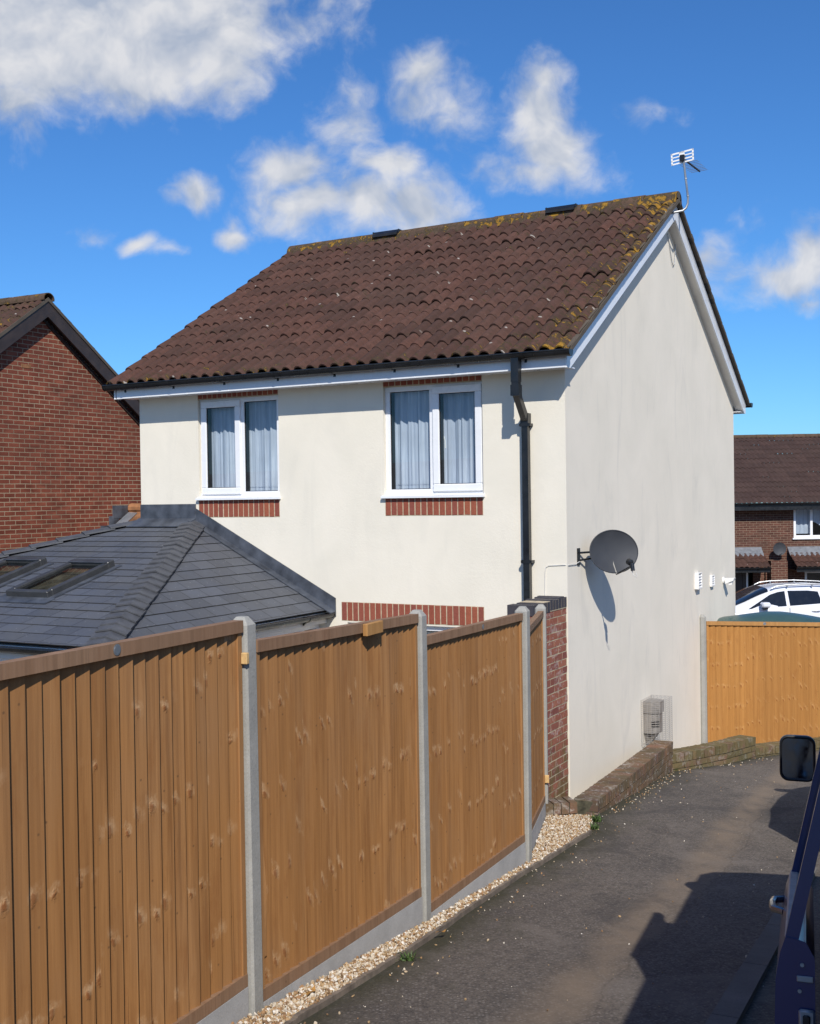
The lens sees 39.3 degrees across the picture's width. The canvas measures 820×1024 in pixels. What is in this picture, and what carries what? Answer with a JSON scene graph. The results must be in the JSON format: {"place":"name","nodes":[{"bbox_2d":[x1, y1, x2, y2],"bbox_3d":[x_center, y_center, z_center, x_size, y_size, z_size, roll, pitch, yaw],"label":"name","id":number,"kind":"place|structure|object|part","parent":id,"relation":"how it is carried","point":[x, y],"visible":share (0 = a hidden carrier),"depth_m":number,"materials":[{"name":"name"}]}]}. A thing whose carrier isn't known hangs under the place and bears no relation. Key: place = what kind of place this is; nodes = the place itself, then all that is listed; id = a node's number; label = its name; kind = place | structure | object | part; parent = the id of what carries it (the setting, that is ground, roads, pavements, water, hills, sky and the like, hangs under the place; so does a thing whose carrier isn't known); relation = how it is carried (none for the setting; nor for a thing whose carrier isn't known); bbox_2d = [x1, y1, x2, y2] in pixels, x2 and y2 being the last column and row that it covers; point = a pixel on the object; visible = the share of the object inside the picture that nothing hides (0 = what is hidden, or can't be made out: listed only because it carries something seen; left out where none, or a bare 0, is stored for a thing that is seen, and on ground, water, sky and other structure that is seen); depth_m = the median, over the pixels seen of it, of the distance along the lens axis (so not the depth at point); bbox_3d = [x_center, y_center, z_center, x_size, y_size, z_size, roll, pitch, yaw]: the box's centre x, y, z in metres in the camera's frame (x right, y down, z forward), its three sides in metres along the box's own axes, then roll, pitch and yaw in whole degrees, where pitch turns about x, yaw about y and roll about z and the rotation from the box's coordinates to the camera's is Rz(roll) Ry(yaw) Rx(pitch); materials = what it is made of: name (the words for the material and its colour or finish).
{"place":"outdoors","nodes":[
{"label":"outdoors","id":0,"kind":"place"},
{"bbox_2d":[0,0,819,502],"label":"sky","id":1,"kind":"structure","parent":0,"point":[157,157],"materials":[{"name":"blue"}]},
{"bbox_2d":[231,757,792,1023],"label":"gravel","id":2,"kind":"structure","parent":0,"point":[556,832],"depth_m":6.29,"materials":[{"name":"beige gravel"}]},
{"bbox_2d":[306,985,315,994],"bbox_3d":[-0.459,2.219,5.316,0.036,0.016,0.090,-5,7,20],"label":"dead leaf","id":3,"kind":"object","parent":2,"relation":"on","point":[312,989],"visible":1,"depth_m":5.33,"materials":[{"name":"orange plant"}]},
{"bbox_2d":[298,750,819,1023],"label":"driveway","id":4,"kind":"structure","parent":0,"point":[696,959],"depth_m":6.74,"materials":[{"name":"grey asphalt"}]},
{"bbox_2d":[397,949,419,961],"bbox_3d":[-0.025,2.316,5.999,0.158,0.063,0.122,-1,1,-13],"label":"weed","id":5,"kind":"object","parent":4,"relation":"on","point":[403,958],"visible":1,"depth_m":6.00,"materials":[{"name":"green plant"}]},
{"bbox_2d":[587,820,599,829],"bbox_3d":[1.582,2.698,9.888,0.137,0.072,0.151,-2,1,-44],"label":"weed","id":6,"kind":"object","parent":4,"relation":"on","point":[596,826],"visible":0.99,"depth_m":9.89,"materials":[{"name":"green plant"}]},
{"bbox_2d":[588,812,601,821],"bbox_3d":[1.653,2.716,10.231,0.182,0.087,0.160,-1,1,-31],"label":"weed","id":7,"kind":"object","parent":4,"relation":"on","point":[597,819],"visible":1,"depth_m":10.22,"materials":[{"name":"green plant"}]},
{"bbox_2d":[769,735,819,1023],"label":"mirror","id":8,"kind":"object","parent":4,"relation":"on","point":[795,989],"visible":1,"depth_m":3.56,"materials":[{"name":"paint"}]},
{"bbox_3d":[1.431,1.053,4.033,0.347,1.485,1.082,-1,-6,19],"label":"sliding door","id":9,"kind":"part","parent":8,"relation":"part of","materials":[{"name":"blue paint"}]},
{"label":"ground","id":10,"kind":"structure","parent":0,"visible":0},
{"bbox_2d":[0,293,140,552],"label":"brick house","id":11,"kind":"structure","parent":10,"relation":"on","point":[70,462],"depth_m":19.67,"materials":[{"name":"brick"}]},
{"bbox_2d":[0,504,335,660],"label":"extension","id":12,"kind":"object","parent":10,"relation":"on","point":[184,566],"visible":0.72,"depth_m":12.41,"materials":[{"name":"grey tile"}]},
{"bbox_2d":[0,557,53,586],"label":"skylight","id":13,"kind":"object","parent":12,"relation":"on","point":[29,565],"visible":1,"depth_m":12.95,"materials":[{"name":"grey glass"}]},
{"bbox_2d":[0,559,121,603],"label":"skylight","id":14,"kind":"object","parent":12,"relation":"on","point":[44,588],"visible":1,"depth_m":12.15,"materials":[{"name":"grey glass"}]},
{"bbox_2d":[0,624,319,660],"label":"window frame","id":15,"kind":"structure","parent":12,"relation":"in","point":[312,627],"depth_m":12.66,"materials":[{"name":"white plastic"}]},
{"bbox_2d":[233,616,262,1018],"bbox_3d":[-0.720,1.504,5.053,0.098,2.090,0.088,-1,1,24],"label":"concrete post","id":16,"kind":"object","parent":10,"relation":"on","point":[252,859],"visible":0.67,"depth_m":5.01,"materials":[{"name":"grey concrete"}]},
{"bbox_2d":[409,609,430,922],"bbox_3d":[0.057,1.678,6.822,0.098,2.195,0.088,-1,1,24],"label":"concrete post","id":17,"kind":"object","parent":10,"relation":"on","point":[424,761],"visible":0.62,"depth_m":6.78,"materials":[{"name":"grey concrete"}]},
{"bbox_2d":[101,191,752,798],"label":"house","id":18,"kind":"structure","parent":10,"relation":"on","point":[583,353],"depth_m":13.40,"materials":[{"name":"white paint"}]},
{"bbox_2d":[195,395,280,499],"bbox_3d":[-2.049,-0.764,13.785,1.234,1.231,0.163,0,1,29],"label":"window","id":19,"kind":"structure","parent":18,"relation":"in","point":[241,491],"depth_m":13.79,"materials":[{"name":"white plastic"}]},
{"bbox_2d":[211,401,277,490],"bbox_3d":[-2.000,-0.799,13.873,1.194,1.165,0.045,0,1,29],"label":"net curtain","id":20,"kind":"object","parent":18,"relation":"hanging from","point":[263,443],"visible":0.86,"depth_m":13.82,"materials":[{"name":"white fabric"}]},
{"bbox_2d":[350,622,454,631],"bbox_3d":[0.055,1.785,12.747,1.640,1.075,0.070,0,1,29],"label":"window","id":21,"kind":"structure","parent":18,"relation":"in","point":[429,628],"depth_m":12.57,"materials":[{"name":"white plastic"}]},
{"bbox_2d":[381,381,484,497],"bbox_3d":[0.260,-0.778,12.543,1.255,1.241,0.186,0,1,29],"label":"window","id":22,"kind":"structure","parent":18,"relation":"in","point":[437,485],"depth_m":12.51,"materials":[{"name":"white plastic"}]},
{"bbox_2d":[394,391,474,488],"bbox_3d":[0.304,-0.812,12.622,1.215,1.175,0.049,0,1,29],"label":"net curtain","id":23,"kind":"object","parent":18,"relation":"hanging from","point":[412,450],"visible":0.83,"depth_m":12.70,"materials":[{"name":"white fabric"}]},
{"bbox_2d":[545,530,637,576],"bbox_3d":[1.919,0.658,12.046,1.074,0.931,0.481,-1,1,-4],"label":"satellite dish","id":24,"kind":"object","parent":18,"relation":"attached to","point":[613,551],"visible":1,"depth_m":12.19,"materials":[{"name":"grey metal"}]},
{"bbox_2d":[643,698,663,743],"bbox_3d":[3.001,2.580,14.092,0.200,0.535,0.284,0,1,29],"label":"boiler flue","id":25,"kind":"object","parent":18,"relation":"attached to","point":[649,708],"visible":0.79,"depth_m":13.99,"materials":[{"name":"white metal"}]},
{"bbox_2d":[641,695,672,745],"bbox_3d":[3.026,2.556,14.067,0.268,0.550,0.426,0,1,29],"label":"wire cage","id":26,"kind":"object","parent":18,"relation":"attached to","point":[663,715],"visible":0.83,"depth_m":13.91,"materials":[{"name":"grey metal"}]},
{"bbox_2d":[667,148,705,265],"bbox_3d":[3.617,-3.978,15.085,0.412,1.405,0.765,0,1,29],"label":"television aerial","id":27,"kind":"object","parent":18,"relation":"attached to","point":[682,158],"visible":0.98,"depth_m":14.79,"materials":[{"name":"metal"}]},
{"bbox_2d":[694,572,701,589],"bbox_3d":[4.085,0.974,16.254,0.062,0.232,0.200,0,1,29],"label":"air vent","id":28,"kind":"object","parent":18,"relation":"attached to","point":[697,580],"visible":1,"depth_m":16.18,"materials":[{"name":"white plastic"}]},
{"bbox_2d":[710,575,714,586],"bbox_3d":[4.479,1.020,17.000,0.040,0.165,0.165,0,1,29],"label":"air vent","id":29,"kind":"object","parent":18,"relation":"attached to","point":[712,580],"visible":1,"depth_m":16.95,"materials":[{"name":"white plastic"}]},
{"bbox_2d":[722,577,735,584],"bbox_3d":[4.903,1.061,17.633,0.180,0.121,0.120,0,1,29],"label":"security light","id":30,"kind":"object","parent":18,"relation":"attached to","point":[728,580],"visible":1,"depth_m":17.59,"materials":[{"name":"white plastic"}]},
{"bbox_2d":[284,830,591,1023],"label":"timber edging","id":31,"kind":"object","parent":10,"relation":"on","point":[305,1013],"visible":0.39,"depth_m":6.32,"materials":[{"name":"brown wood"}]},
{"bbox_2d":[514,606,531,862],"bbox_3d":[0.850,1.833,8.586,0.098,2.258,0.088,0,1,24],"label":"concrete post","id":32,"kind":"object","parent":10,"relation":"on","point":[525,610],"visible":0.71,"depth_m":8.54,"materials":[{"name":"grey concrete"}]},
{"bbox_2d":[507,596,568,797],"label":"garden wall","id":33,"kind":"structure","parent":10,"relation":"on","point":[557,695],"depth_m":11.53,"materials":[{"name":"brick"}]},
{"bbox_2d":[535,604,548,803],"bbox_3d":[1.202,1.972,10.454,0.098,2.265,0.088,-1,1,11],"label":"concrete post","id":34,"kind":"object","parent":10,"relation":"on","point":[540,607],"visible":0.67,"depth_m":10.40,"materials":[{"name":"grey concrete"}]},
{"bbox_2d":[546,796,576,815],"bbox_3d":[1.355,2.808,10.533,0.310,0.329,0.217,-1,1,-13],"label":"brick edging","id":35,"kind":"object","parent":10,"relation":"on","point":[564,805],"visible":0.29,"depth_m":10.45,"materials":[{"name":"brown brick"}]},
{"bbox_2d":[574,740,672,815],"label":"wall","id":36,"kind":"structure","parent":10,"relation":"on","point":[650,763],"depth_m":11.85,"materials":[{"name":"brick"}]},
{"bbox_2d":[700,615,707,743],"bbox_3d":[4.204,2.579,16.458,0.105,2.215,0.105,-1,1,11],"label":"concrete post","id":37,"kind":"object","parent":10,"relation":"on","point":[703,678],"visible":0.79,"depth_m":16.41,"materials":[{"name":"grey concrete"}]},
{"bbox_2d":[706,621,819,742],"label":"fence panel","id":38,"kind":"object","parent":37,"relation":"attached to","point":[763,682],"visible":0.79,"depth_m":16.29,"materials":[{"name":"brown wood"}]},
{"bbox_2d":[672,735,755,771],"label":"wall","id":39,"kind":"structure","parent":10,"relation":"on","point":[731,749],"depth_m":14.18,"materials":[{"name":"brick"}]},
{"bbox_2d":[705,867,816,1023],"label":"kerb","id":40,"kind":"structure","parent":10,"relation":"on","point":[734,1002],"depth_m":5.46,"materials":[{"name":"concrete"}]},
{"bbox_2d":[717,611,819,621],"bbox_3d":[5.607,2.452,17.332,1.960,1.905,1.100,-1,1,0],"label":"car","id":41,"kind":"object","parent":10,"relation":"on","point":[773,616],"visible":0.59,"depth_m":17.09,"materials":[{"name":"metal"}]},
{"bbox_2d":[734,434,819,591],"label":"terraced house","id":42,"kind":"structure","parent":10,"relation":"on","point":[764,472],"depth_m":38.03,"materials":[{"name":"brown brick"}]},
{"bbox_2d":[735,573,747,591],"bbox_3d":[10.848,3.202,38.109,0.760,2.540,0.070,-1,1,0],"label":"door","id":43,"kind":"structure","parent":42,"relation":"in","point":[741,581],"depth_m":38.09,"materials":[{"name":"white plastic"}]},
{"bbox_2d":[773,542,785,554],"bbox_3d":[12.159,1.208,37.738,0.383,0.430,0.396,0,1,39],"label":"satellite dish","id":44,"kind":"object","parent":42,"relation":"attached to","point":[779,548],"visible":1,"depth_m":37.70,"materials":[{"name":"grey metal"}]},
{"bbox_2d":[792,510,819,538],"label":"window","id":45,"kind":"structure","parent":42,"relation":"in","point":[811,536],"depth_m":38.03,"materials":[{"name":"white plastic"}]},
{"bbox_2d":[796,510,819,533],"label":"curtain","id":46,"kind":"object","parent":42,"relation":"hanging from","point":[802,522],"visible":0.91,"depth_m":38.17,"materials":[{"name":"white fabric"}]},
{"bbox_2d":[805,572,819,581],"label":"window","id":47,"kind":"structure","parent":42,"relation":"in","point":[805,572],"depth_m":38.05,"materials":[{"name":"white plastic"}]},
{"bbox_2d":[755,737,819,757],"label":"wall","id":48,"kind":"structure","parent":10,"relation":"on","point":[767,749],"depth_m":15.16,"materials":[{"name":"brick"}]},
{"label":"road","id":49,"kind":"structure","parent":0,"visible":0},
{"bbox_2d":[735,579,819,616],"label":"estate car","id":50,"kind":"object","parent":49,"relation":"on","point":[798,597],"visible":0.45,"depth_m":27.04,"materials":[{"name":"white paint"}]},
{"bbox_3d":[8.391,2.075,27.009,0.920,0.400,0.222,-1,1,0],"label":"window","id":51,"kind":"part","parent":50,"relation":"part of","materials":[{"name":"black glass"}]},
{"bbox_3d":[9.291,2.024,27.009,0.760,0.335,0.223,-1,1,0],"label":"window","id":52,"kind":"part","parent":50,"relation":"part of","materials":[{"name":"black glass"}]},
{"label":"gravel bed","id":53,"kind":"structure","parent":0,"visible":0},
{"bbox_2d":[196,987,248,1023],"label":"gravel board","id":54,"kind":"object","parent":53,"relation":"on","point":[235,1009],"visible":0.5,"depth_m":4.87,"materials":[{"name":"concrete"}]},
{"bbox_2d":[0,620,248,1023],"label":"fence panel","id":55,"kind":"object","parent":54,"relation":"on","point":[122,863],"visible":1,"depth_m":4.26,"materials":[{"name":"brown wood"}]},
{"bbox_2d":[263,896,422,1007],"bbox_3d":[-0.311,2.444,5.944,0.048,0.552,1.826,-1,1,24],"label":"gravel board","id":56,"kind":"object","parent":53,"relation":"on","point":[408,917],"visible":0.27,"depth_m":6.07,"materials":[{"name":"concrete"}]},
{"bbox_2d":[256,614,421,1001],"bbox_3d":[-0.310,1.418,5.925,0.078,1.728,1.810,-1,1,24],"label":"fence panel","id":57,"kind":"object","parent":56,"relation":"on","point":[339,777],"visible":0.97,"depth_m":5.78,"materials":[{"name":"brown wood"}]},
{"bbox_2d":[431,842,525,917],"bbox_3d":[0.470,2.648,7.712,0.048,0.512,1.832,-1,1,24],"label":"gravel board","id":58,"kind":"object","parent":53,"relation":"on","point":[515,858],"visible":0.21,"depth_m":7.85,"materials":[{"name":"concrete"}]},
{"bbox_2d":[427,613,524,911],"bbox_3d":[0.459,1.597,7.697,0.052,1.740,1.816,-1,1,24],"label":"fence panel","id":59,"kind":"object","parent":58,"relation":"on","point":[475,741],"visible":0.96,"depth_m":7.62,"materials":[{"name":"brown wood"}]},
{"bbox_2d":[532,802,545,850],"bbox_3d":[1.042,2.747,9.530,0.048,0.594,1.801,-1,1,11],"label":"gravel board","id":60,"kind":"object","parent":53,"relation":"on","point":[538,825],"visible":0.14,"depth_m":9.57,"materials":[{"name":"concrete"}]},
{"bbox_2d":[530,611,548,829],"bbox_3d":[1.046,1.755,9.521,0.080,1.765,1.797,-1,1,11],"label":"fence panel","id":61,"kind":"object","parent":60,"relation":"on","point":[539,778],"visible":0.65,"depth_m":9.80,"materials":[{"name":"brown wood"}]}
]}

